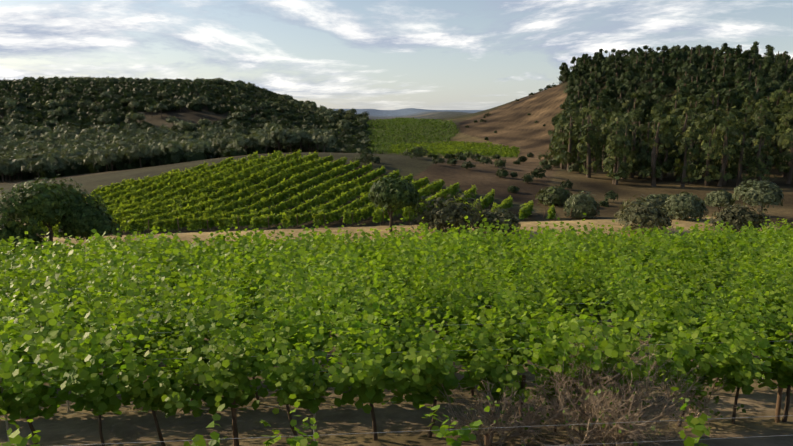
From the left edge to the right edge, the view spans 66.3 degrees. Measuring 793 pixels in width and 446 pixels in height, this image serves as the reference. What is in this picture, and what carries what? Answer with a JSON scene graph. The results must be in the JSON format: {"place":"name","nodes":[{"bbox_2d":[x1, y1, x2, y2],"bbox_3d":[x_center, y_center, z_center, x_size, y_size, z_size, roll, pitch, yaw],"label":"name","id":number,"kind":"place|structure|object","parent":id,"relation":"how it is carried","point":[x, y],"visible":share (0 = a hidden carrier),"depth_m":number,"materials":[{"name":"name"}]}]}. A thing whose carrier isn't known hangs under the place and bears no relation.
{"place":"outdoors","nodes":[
{"label":"outdoors","id":0,"kind":"place"},
{"bbox_2d":[0,73,792,445],"bbox_3d":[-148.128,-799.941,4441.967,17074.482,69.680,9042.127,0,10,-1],"label":"terrain","id":1,"kind":"structure","parent":0,"point":[512,123],"depth_m":66.01,"materials":[{"name":"brown soil"}]},
{"bbox_2d":[27,150,555,236],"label":"vineyard","id":2,"kind":"object","parent":1,"relation":"on","point":[118,198],"visible":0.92,"depth_m":91.62,"materials":[{"name":"green plant"}]},
{"bbox_2d":[0,240,764,441],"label":"trellis posts","id":3,"kind":"object","parent":1,"relation":"on","point":[7,427],"visible":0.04,"depth_m":12.05,"materials":[{"name":"brown wood"}]},
{"bbox_2d":[0,211,792,303],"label":"vine leaves","id":4,"kind":"object","parent":1,"relation":"on","point":[753,242],"visible":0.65,"depth_m":30.61,"materials":[{"name":"green plant"}]},
{"bbox_2d":[20,278,790,445],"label":"grapevine trunks","id":5,"kind":"object","parent":1,"relation":"on","point":[784,418],"visible":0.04,"depth_m":12.22,"materials":[{"name":"brown plant"}]},
{"bbox_2d":[0,234,792,445],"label":"vine leaves","id":6,"kind":"object","parent":5,"relation":"on","point":[219,313],"visible":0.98,"depth_m":12.82,"materials":[{"name":"green plant"}]},
{"bbox_2d":[54,205,782,445],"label":"vineyard posts","id":7,"kind":"object","parent":1,"relation":"on","point":[776,419],"visible":0.25,"depth_m":13.06,"materials":[{"name":"brown wood"}]},
{"bbox_2d":[336,117,519,157],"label":"vineyard","id":8,"kind":"object","parent":1,"relation":"on","point":[483,148],"visible":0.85,"depth_m":263.74,"materials":[{"name":"green plant"}]},
{"bbox_2d":[433,332,745,445],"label":"dry bush","id":9,"kind":"object","parent":1,"relation":"on","point":[601,400],"visible":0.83,"depth_m":11.60,"materials":[{"name":"brown plant"}]},
{"bbox_2d":[0,274,792,445],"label":"trellis wires","id":10,"kind":"object","parent":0,"point":[455,399],"visible":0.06,"depth_m":9.96,"materials":[{"name":"grey metal"}]},
{"bbox_2d":[0,0,792,109],"label":"sky","id":11,"kind":"structure","parent":0,"point":[336,54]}
]}

